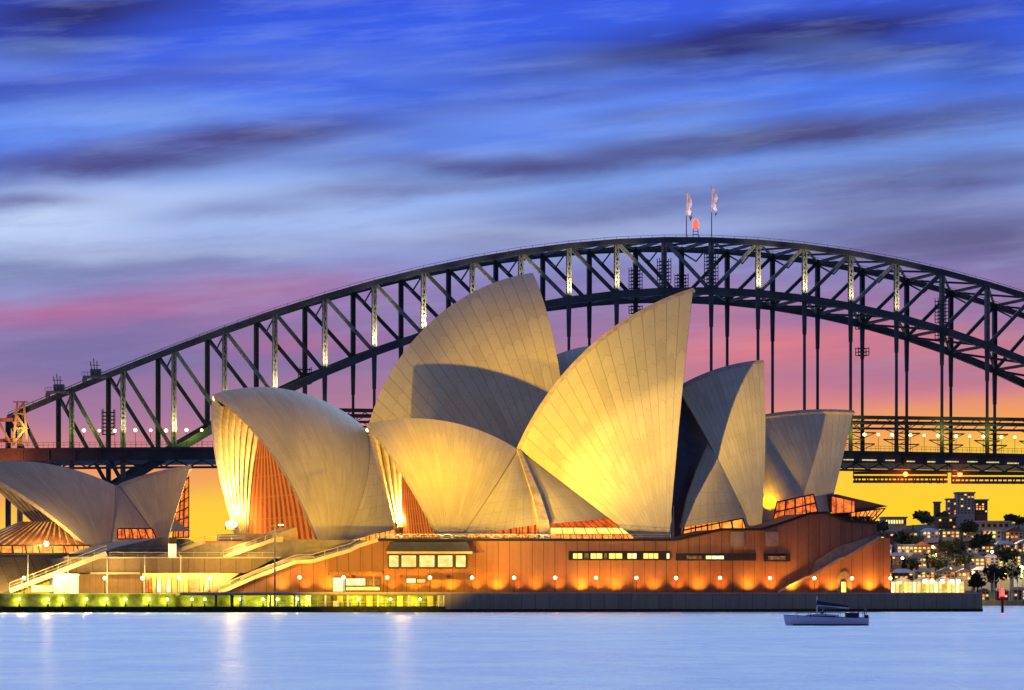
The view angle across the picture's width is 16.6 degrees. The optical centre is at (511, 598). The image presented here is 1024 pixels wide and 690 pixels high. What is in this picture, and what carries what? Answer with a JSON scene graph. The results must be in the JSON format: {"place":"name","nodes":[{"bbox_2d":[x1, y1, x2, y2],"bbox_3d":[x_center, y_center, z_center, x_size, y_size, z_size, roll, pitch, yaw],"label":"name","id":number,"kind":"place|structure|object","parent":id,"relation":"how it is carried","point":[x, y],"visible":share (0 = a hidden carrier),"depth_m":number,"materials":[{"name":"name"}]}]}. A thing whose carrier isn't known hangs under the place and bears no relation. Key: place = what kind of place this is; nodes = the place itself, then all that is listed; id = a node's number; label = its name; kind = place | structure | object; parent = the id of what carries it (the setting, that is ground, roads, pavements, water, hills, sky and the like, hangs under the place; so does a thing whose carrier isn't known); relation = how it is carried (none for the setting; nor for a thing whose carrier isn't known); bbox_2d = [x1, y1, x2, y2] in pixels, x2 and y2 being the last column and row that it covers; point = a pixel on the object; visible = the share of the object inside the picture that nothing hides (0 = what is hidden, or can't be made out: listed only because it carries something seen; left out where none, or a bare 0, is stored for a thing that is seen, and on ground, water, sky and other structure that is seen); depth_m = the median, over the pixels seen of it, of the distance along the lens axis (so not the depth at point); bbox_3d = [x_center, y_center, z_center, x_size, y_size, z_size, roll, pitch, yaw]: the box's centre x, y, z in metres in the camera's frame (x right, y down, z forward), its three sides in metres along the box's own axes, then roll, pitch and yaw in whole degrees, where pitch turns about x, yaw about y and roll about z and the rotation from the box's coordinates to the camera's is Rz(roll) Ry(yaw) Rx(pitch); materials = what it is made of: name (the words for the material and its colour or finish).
{"place":"outdoors","nodes":[
{"label":"outdoors","id":0,"kind":"place"},
{"bbox_2d":[0,606,1023,689],"bbox_3d":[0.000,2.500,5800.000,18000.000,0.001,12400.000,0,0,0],"label":"water","id":1,"kind":"structure","parent":0,"point":[984,650],"depth_m":167.62,"materials":[{"name":"blue liquid"}]},
{"bbox_2d":[0,607,379,612],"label":"rocks","id":2,"kind":"object","parent":1,"relation":"in","point":[345,609],"visible":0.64,"depth_m":653.16,"materials":[{"name":"stone"}]},
{"bbox_2d":[0,592,982,612],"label":"sea wall","id":3,"kind":"structure","parent":1,"relation":"in","point":[568,602],"depth_m":671.33,"materials":[{"name":"concrete"}]},
{"bbox_2d":[31,585,52,591],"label":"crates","id":4,"kind":"object","parent":3,"relation":"on","point":[38,588],"visible":1,"depth_m":665.52,"materials":[{"name":"yellow"}]},
{"bbox_2d":[0,537,193,592],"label":"monumental steps","id":5,"kind":"structure","parent":3,"relation":"on","point":[34,568],"depth_m":687.48,"materials":[{"name":"concrete"}]},
{"bbox_2d":[50,574,78,592],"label":"kiosk","id":6,"kind":"object","parent":5,"relation":"on","point":[58,582],"visible":0.78,"depth_m":667.82,"materials":[{"name":"white paint"}]},
{"bbox_2d":[0,461,191,552],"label":"restaurant hall","id":7,"kind":"structure","parent":5,"relation":"on","point":[64,509],"depth_m":756.86,"materials":[{"name":"beige tile"}]},
{"bbox_2d":[0,545,90,552],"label":"window","id":8,"kind":"structure","parent":7,"relation":"in","point":[3,548],"depth_m":745.44,"materials":[{"name":"orange glass"}]},
{"bbox_2d":[117,528,156,539],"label":"window","id":9,"kind":"structure","parent":7,"relation":"in","point":[122,533],"depth_m":754.96,"materials":[{"name":"orange glass"}]},
{"bbox_2d":[172,476,188,537],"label":"window","id":10,"kind":"structure","parent":7,"relation":"in","point":[182,514],"depth_m":768.35,"materials":[{"name":"orange glass"}]},
{"bbox_2d":[50,552,279,592],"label":"terrace building","id":11,"kind":"structure","parent":3,"relation":"on","point":[126,574],"depth_m":678.01,"materials":[{"name":"grey"}]},
{"bbox_2d":[145,577,151,592],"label":"window","id":12,"kind":"structure","parent":11,"relation":"in","point":[148,580],"depth_m":684.22,"materials":[{"name":"orange glass"}]},
{"bbox_2d":[156,577,161,592],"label":"window","id":13,"kind":"structure","parent":11,"relation":"in","point":[158,579],"depth_m":684.72,"materials":[{"name":"yellow glass"}]},
{"bbox_2d":[166,577,170,592],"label":"window","id":14,"kind":"structure","parent":11,"relation":"in","point":[168,579],"depth_m":685.39,"materials":[{"name":"yellow glass"}]},
{"bbox_2d":[168,537,175,556],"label":"light box","id":15,"kind":"object","parent":11,"relation":"on","point":[171,546],"visible":1,"depth_m":676.65,"materials":[{"name":"grey"}]},
{"bbox_2d":[188,577,199,591],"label":"window","id":16,"kind":"structure","parent":11,"relation":"in","point":[193,582],"depth_m":686.73,"materials":[{"name":"yellow glass"}]},
{"bbox_2d":[204,577,212,590],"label":"window","id":17,"kind":"structure","parent":11,"relation":"in","point":[206,582],"depth_m":687.40,"materials":[{"name":"yellow glass"}]},
{"bbox_2d":[268,524,283,605],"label":"lamp standard","id":18,"kind":"object","parent":3,"relation":"on","point":[275,560],"visible":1,"depth_m":660.10,"materials":[{"name":"paint"}]},
{"bbox_2d":[204,511,889,593],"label":"podium","id":19,"kind":"object","parent":3,"relation":"on","point":[829,551],"visible":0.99,"depth_m":691.76,"materials":[{"name":"brown stone"}]},
{"bbox_2d":[156,533,366,562],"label":"terrace","id":20,"kind":"structure","parent":19,"relation":"on","point":[286,548],"depth_m":696.30,"materials":[{"name":"concrete"}]},
{"bbox_2d":[332,577,344,591],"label":"window","id":21,"kind":"structure","parent":19,"relation":"in","point":[337,582],"depth_m":676.25,"materials":[{"name":"yellow"}]},
{"bbox_2d":[345,578,365,585],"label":"window","id":22,"kind":"structure","parent":19,"relation":"in","point":[348,581],"depth_m":677.07,"materials":[{"name":"yellow glass"}]},
{"bbox_2d":[345,586,379,590],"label":"window","id":23,"kind":"structure","parent":19,"relation":"in","point":[347,588],"depth_m":677.57,"materials":[{"name":"yellow glass"}]},
{"bbox_2d":[388,554,399,568],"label":"window","id":24,"kind":"structure","parent":19,"relation":"in","point":[393,559],"depth_m":679.23,"materials":[{"name":"yellow glass"}]},
{"bbox_2d":[211,273,588,541],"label":"concert hall","id":25,"kind":"structure","parent":19,"relation":"on","point":[485,359],"depth_m":760.36,"materials":[{"name":"beige tile"}]},
{"bbox_2d":[354,530,395,539],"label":"window","id":26,"kind":"structure","parent":25,"relation":"in","point":[392,532],"depth_m":747.81,"materials":[{"name":"orange glass"}]},
{"bbox_2d":[400,554,417,568],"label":"window","id":27,"kind":"structure","parent":19,"relation":"in","point":[407,561],"depth_m":680.06,"materials":[{"name":"yellow glass"}]},
{"bbox_2d":[418,554,435,568],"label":"window","id":28,"kind":"structure","parent":19,"relation":"in","point":[425,561],"depth_m":681.05,"materials":[{"name":"yellow glass"}]},
{"bbox_2d":[436,554,453,568],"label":"window","id":29,"kind":"structure","parent":19,"relation":"in","point":[443,561],"depth_m":682.05,"materials":[{"name":"yellow glass"}]},
{"bbox_2d":[454,554,466,568],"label":"window","id":30,"kind":"structure","parent":19,"relation":"in","point":[460,560],"depth_m":682.89,"materials":[{"name":"yellow glass"}]},
{"bbox_2d":[590,553,602,558],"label":"window","id":31,"kind":"structure","parent":19,"relation":"in","point":[592,555],"depth_m":690.43,"materials":[{"name":"yellow glass"}]},
{"bbox_2d":[609,553,622,558],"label":"window","id":32,"kind":"structure","parent":19,"relation":"in","point":[611,555],"depth_m":691.53,"materials":[{"name":"yellow glass"}]},
{"bbox_2d":[367,288,885,537],"bbox_3d":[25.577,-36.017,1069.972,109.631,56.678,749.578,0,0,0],"label":"theatre hall","id":33,"kind":"structure","parent":19,"relation":"on","point":[628,432],"depth_m":714.14,"materials":[{"name":"beige tile"}]},
{"bbox_2d":[467,525,537,537],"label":"window","id":34,"kind":"structure","parent":33,"relation":"in","point":[532,529],"depth_m":703.70,"materials":[{"name":"orange glass"}]},
{"bbox_2d":[550,518,620,527],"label":"window","id":35,"kind":"structure","parent":33,"relation":"in","point":[603,523],"depth_m":709.57,"materials":[{"name":"orange glass"}]},
{"bbox_2d":[550,527,628,533],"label":"window","id":36,"kind":"structure","parent":33,"relation":"in","point":[572,530],"depth_m":709.57,"materials":[{"name":"yellow glass"}]},
{"bbox_2d":[552,534,633,537],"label":"window","id":37,"kind":"structure","parent":33,"relation":"in","point":[554,534],"depth_m":709.91,"materials":[{"name":"orange glass"}]},
{"bbox_2d":[682,518,746,533],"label":"window","id":38,"kind":"structure","parent":33,"relation":"in","point":[735,523],"depth_m":713.39,"materials":[{"name":"orange glass"}]},
{"bbox_2d":[773,493,817,518],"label":"window","id":39,"kind":"structure","parent":33,"relation":"in","point":[804,504],"depth_m":717.93,"materials":[{"name":"orange glass"}]},
{"bbox_2d":[851,508,884,520],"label":"window","id":40,"kind":"structure","parent":33,"relation":"in","point":[875,513],"depth_m":726.75,"materials":[{"name":"orange glass"}]},
{"bbox_2d":[643,553,658,558],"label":"window","id":41,"kind":"structure","parent":19,"relation":"in","point":[645,555],"depth_m":693.64,"materials":[{"name":"yellow glass"}]},
{"bbox_2d":[686,555,702,559],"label":"window","id":42,"kind":"structure","parent":19,"relation":"in","point":[688,557],"depth_m":696.01,"materials":[{"name":"brown glass"}]},
{"bbox_2d":[705,555,723,559],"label":"window","id":43,"kind":"structure","parent":19,"relation":"in","point":[708,557],"depth_m":697.20,"materials":[{"name":"grey glass"}]},
{"bbox_2d":[840,581,846,592],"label":"doorway","id":44,"kind":"structure","parent":19,"relation":"in","point":[843,584],"depth_m":704.73,"materials":[{"name":"yellow glass"}]},
{"bbox_2d":[784,596,868,625],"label":"yacht","id":45,"kind":"object","parent":1,"relation":"on","point":[825,619],"visible":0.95,"depth_m":332.15,"materials":[{"name":"blue plastic"}]},
{"bbox_2d":[999,587,1005,612],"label":"channel marker","id":46,"kind":"object","parent":1,"relation":"in","point":[1001,594],"visible":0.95,"depth_m":639.82,"materials":[{"name":"metal"}]},
{"bbox_2d":[982,600,1023,605],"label":"quay","id":47,"kind":"structure","parent":1,"relation":"in","point":[1006,603],"depth_m":1298.00,"materials":[{"name":"concrete"}]},
{"bbox_2d":[0,0,1023,592],"label":"sky","id":48,"kind":"structure","parent":0,"point":[172,171],"materials":[{"name":"blue"}]},
{"bbox_2d":[890,552,908,571],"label":"house","id":49,"kind":"structure","parent":0,"point":[896,561],"depth_m":1520.00,"materials":[{"name":"brown brick"}]},
{"bbox_2d":[891,576,967,592],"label":"pavilion","id":50,"kind":"structure","parent":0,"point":[921,584],"depth_m":1299.90,"materials":[{"name":"grey"}]},
{"bbox_2d":[892,523,1023,599],"bbox_3d":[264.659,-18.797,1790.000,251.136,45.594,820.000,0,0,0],"label":"hill","id":51,"kind":"structure","parent":0,"point":[918,528],"depth_m":1658.34,"materials":[{"name":"green plant"}]},
{"bbox_2d":[0,235,1023,526],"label":"arch bridge","id":52,"kind":"structure","parent":51,"relation":"on","point":[146,459],"depth_m":1277.51,"materials":[{"name":"grey metal"}]},
{"bbox_2d":[45,374,68,397],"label":"maintenance crane","id":53,"kind":"object","parent":52,"relation":"on","point":[59,388],"visible":1,"depth_m":1208.65,"materials":[{"name":"paint"}]},
{"bbox_2d":[82,358,105,382],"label":"maintenance crane","id":54,"kind":"object","parent":52,"relation":"on","point":[95,373],"visible":1,"depth_m":1211.83,"materials":[{"name":"paint"}]},
{"bbox_2d":[686,192,692,236],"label":"flagpole","id":55,"kind":"object","parent":52,"relation":"on","point":[689,203],"visible":0.88,"depth_m":1305.16,"materials":[{"name":"fabric"}]},
{"bbox_2d":[711,186,717,236],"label":"flagpole","id":56,"kind":"object","parent":52,"relation":"on","point":[714,197],"visible":1,"depth_m":1269.89,"materials":[{"name":"fabric"}]},
{"bbox_2d":[873,520,889,533],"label":"tree","id":57,"kind":"object","parent":51,"relation":"on","point":[883,526],"visible":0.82,"depth_m":1639.88,"materials":[{"name":"green plant"}]},
{"bbox_2d":[877,532,895,549],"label":"house","id":58,"kind":"structure","parent":51,"relation":"on","point":[886,535],"depth_m":1660.00,"materials":[{"name":"brown brick"}]},
{"bbox_2d":[879,517,907,533],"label":"apartment block","id":59,"kind":"structure","parent":51,"relation":"on","point":[896,524],"depth_m":1730.00,"materials":[{"name":"concrete"}]},
{"bbox_2d":[892,530,912,543],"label":"tree","id":60,"kind":"object","parent":51,"relation":"on","point":[901,536],"visible":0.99,"depth_m":1607.67,"materials":[{"name":"green plant"}]},
{"bbox_2d":[892,564,913,579],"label":"house","id":61,"kind":"structure","parent":51,"relation":"on","point":[907,573],"depth_m":1450.00,"materials":[{"name":"grey brick"}]},
{"bbox_2d":[894,544,914,556],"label":"house","id":62,"kind":"structure","parent":51,"relation":"on","point":[907,549],"depth_m":1590.00,"materials":[{"name":"stone"}]},
{"bbox_2d":[897,525,918,543],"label":"house","id":63,"kind":"structure","parent":51,"relation":"on","point":[914,532],"depth_m":1660.73,"materials":[{"name":"grey tile"}]},
{"bbox_2d":[901,557,920,570],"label":"tree","id":64,"kind":"object","parent":51,"relation":"on","point":[913,562],"visible":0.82,"depth_m":1468.48,"materials":[{"name":"green plant"}]},
{"bbox_2d":[903,535,923,543],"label":"tree","id":65,"kind":"object","parent":51,"relation":"on","point":[913,540],"visible":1,"depth_m":1597.86,"materials":[{"name":"green plant"}]},
{"bbox_2d":[908,555,926,579],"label":"house","id":66,"kind":"structure","parent":51,"relation":"on","point":[922,560],"depth_m":1520.00,"materials":[{"name":"stone"}]},
{"bbox_2d":[912,510,930,519],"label":"tree","id":67,"kind":"object","parent":51,"relation":"on","point":[915,514],"visible":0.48,"depth_m":1718.74,"materials":[{"name":"green plant"}]},
{"bbox_2d":[913,538,930,556],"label":"house","id":68,"kind":"structure","parent":51,"relation":"on","point":[920,547],"depth_m":1590.00,"materials":[{"name":"brown brick"}]},
{"bbox_2d":[914,563,935,579],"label":"house","id":69,"kind":"structure","parent":51,"relation":"on","point":[928,573],"depth_m":1450.00,"materials":[{"name":"stone"}]},
{"bbox_2d":[918,514,935,525],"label":"tree","id":70,"kind":"object","parent":51,"relation":"on","point":[927,519],"visible":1,"depth_m":1688.87,"materials":[{"name":"green plant"}]},
{"bbox_2d":[920,524,938,542],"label":"house","id":71,"kind":"structure","parent":51,"relation":"on","point":[931,535],"depth_m":1660.00,"materials":[{"name":"concrete"}]},
{"bbox_2d":[923,552,948,572],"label":"tree","id":72,"kind":"object","parent":51,"relation":"on","point":[938,562],"visible":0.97,"depth_m":1468.39,"materials":[{"name":"green plant"}]},
{"bbox_2d":[933,502,941,523],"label":"apartment block","id":73,"kind":"structure","parent":51,"relation":"on","point":[936,507],"depth_m":1770.00,"materials":[{"name":"grey concrete"}]},
{"bbox_2d":[930,544,953,556],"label":"house","id":74,"kind":"structure","parent":51,"relation":"on","point":[934,550],"depth_m":1590.00,"materials":[{"name":"brown brick"}]},
{"bbox_2d":[936,567,954,579],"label":"house","id":75,"kind":"structure","parent":51,"relation":"on","point":[947,573],"depth_m":1450.00,"materials":[{"name":"stone"}]},
{"bbox_2d":[936,517,956,534],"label":"apartment block","id":76,"kind":"structure","parent":51,"relation":"on","point":[945,522],"depth_m":1700.00,"materials":[{"name":"grey concrete"}]},
{"bbox_2d":[939,529,960,541],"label":"house","id":77,"kind":"structure","parent":51,"relation":"on","point":[949,534],"depth_m":1660.00,"materials":[{"name":"stone"}]},
{"bbox_2d":[945,498,955,516],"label":"apartment block","id":78,"kind":"structure","parent":51,"relation":"on","point":[951,506],"depth_m":1765.00,"materials":[{"name":"concrete"}]},
{"bbox_2d":[935,538,966,559],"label":"tree","id":79,"kind":"object","parent":51,"relation":"on","point":[955,546],"visible":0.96,"depth_m":1499.12,"materials":[{"name":"green plant"}]},
{"bbox_2d":[945,557,963,571],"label":"house","id":80,"kind":"structure","parent":51,"relation":"on","point":[952,566],"depth_m":1520.00,"materials":[{"name":"stone"}]},
{"bbox_2d":[952,550,973,568],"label":"tree","id":81,"kind":"object","parent":51,"relation":"on","point":[964,557],"visible":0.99,"depth_m":1479.17,"materials":[{"name":"green plant"}]},
{"bbox_2d":[955,568,971,590],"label":"house","id":82,"kind":"structure","parent":51,"relation":"on","point":[964,573],"depth_m":1450.00,"materials":[{"name":"stone"}]},
{"bbox_2d":[953,492,975,527],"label":"apartment block","id":83,"kind":"structure","parent":51,"relation":"on","point":[964,505],"depth_m":1760.00,"materials":[{"name":"concrete"}]},
{"bbox_2d":[958,519,978,533],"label":"tree","id":84,"kind":"object","parent":51,"relation":"on","point":[968,526],"visible":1,"depth_m":1657.96,"materials":[{"name":"green plant"}]},
{"bbox_2d":[960,530,978,540],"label":"house","id":85,"kind":"structure","parent":51,"relation":"on","point":[966,536],"depth_m":1660.00,"materials":[{"name":"grey concrete"}]},
{"bbox_2d":[968,555,984,571],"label":"house","id":86,"kind":"structure","parent":51,"relation":"on","point":[978,560],"depth_m":1520.00,"materials":[{"name":"stone"}]},
{"bbox_2d":[967,571,986,592],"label":"tree","id":87,"kind":"object","parent":51,"relation":"on","point":[975,580],"visible":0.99,"depth_m":1388.22,"materials":[{"name":"green plant"}]},
{"bbox_2d":[974,499,988,520],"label":"apartment block","id":88,"kind":"structure","parent":51,"relation":"on","point":[980,509],"depth_m":1765.00,"materials":[{"name":"brown brick"}]},
{"bbox_2d":[968,531,994,551],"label":"tree","id":89,"kind":"object","parent":51,"relation":"on","point":[978,540],"visible":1,"depth_m":1568.26,"materials":[{"name":"green plant"}]},
{"bbox_2d":[972,567,990,591],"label":"house","id":90,"kind":"structure","parent":51,"relation":"on","point":[982,575],"depth_m":1450.00,"materials":[{"name":"concrete"}]},
{"bbox_2d":[975,588,989,599],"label":"house","id":91,"kind":"structure","parent":51,"relation":"on","point":[985,594],"depth_m":1405.00,"materials":[{"name":"stone"}]},
{"bbox_2d":[975,544,994,553],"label":"house","id":92,"kind":"structure","parent":51,"relation":"on","point":[987,548],"depth_m":1590.00,"materials":[{"name":"beige concrete"}]},
{"bbox_2d":[978,529,1002,540],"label":"house","id":93,"kind":"structure","parent":51,"relation":"on","point":[996,533],"depth_m":1660.00,"materials":[{"name":"concrete"}]},
{"bbox_2d":[973,521,1010,531],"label":"apartment block","id":94,"kind":"structure","parent":51,"relation":"on","point":[1004,525],"depth_m":1730.00,"materials":[{"name":"concrete"}]},
{"bbox_2d":[984,550,1002,567],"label":"house","id":95,"kind":"structure","parent":51,"relation":"on","point":[990,559],"depth_m":1520.00,"materials":[{"name":"concrete"}]},
{"bbox_2d":[982,563,1009,587],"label":"tree","id":96,"kind":"object","parent":51,"relation":"on","point":[992,569],"visible":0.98,"depth_m":1399.32,"materials":[{"name":"green plant"}]},
{"bbox_2d":[993,568,1008,590],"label":"house","id":97,"kind":"structure","parent":51,"relation":"on","point":[1001,583],"depth_m":1450.00,"materials":[{"name":"stone"}]},
{"bbox_2d":[995,589,1007,599],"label":"house","id":98,"kind":"structure","parent":51,"relation":"on","point":[997,594],"depth_m":1405.00,"materials":[{"name":"brown brick"}]},
{"bbox_2d":[994,536,1013,551],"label":"house","id":99,"kind":"structure","parent":51,"relation":"on","point":[1009,544],"depth_m":1590.47,"materials":[{"name":"metal"}]},
{"bbox_2d":[993,544,1020,563],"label":"tree","id":100,"kind":"object","parent":51,"relation":"on","point":[1007,554],"visible":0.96,"depth_m":1498.74,"materials":[{"name":"green plant"}]},
{"bbox_2d":[1003,513,1017,523],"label":"tree","id":101,"kind":"object","parent":51,"relation":"on","point":[1010,517],"visible":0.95,"depth_m":1737.25,"materials":[{"name":"green plant"}]},
{"bbox_2d":[1003,554,1021,566],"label":"house","id":102,"kind":"structure","parent":51,"relation":"on","point":[1017,562],"depth_m":1520.00,"materials":[{"name":"beige tile"}]},
{"bbox_2d":[1003,559,1022,579],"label":"tree","id":103,"kind":"object","parent":51,"relation":"on","point":[1014,570],"visible":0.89,"depth_m":1427.87,"materials":[{"name":"green plant"}]},
{"bbox_2d":[1003,524,1023,541],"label":"house","id":104,"kind":"structure","parent":51,"relation":"on","point":[1015,534],"depth_m":1660.00,"materials":[{"name":"beige tile"}]},
{"bbox_2d":[1011,587,1023,599],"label":"house","id":105,"kind":"structure","parent":51,"relation":"on","point":[1015,593],"depth_m":1405.00,"materials":[{"name":"grey tile"}]},
{"bbox_2d":[1011,569,1023,588],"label":"house","id":106,"kind":"structure","parent":51,"relation":"on","point":[1020,578],"depth_m":1450.00,"materials":[{"name":"beige tile"}]},
{"bbox_2d":[1014,539,1023,554],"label":"house","id":107,"kind":"structure","parent":51,"relation":"on","point":[1019,545],"depth_m":1590.00,"materials":[{"name":"metal"}]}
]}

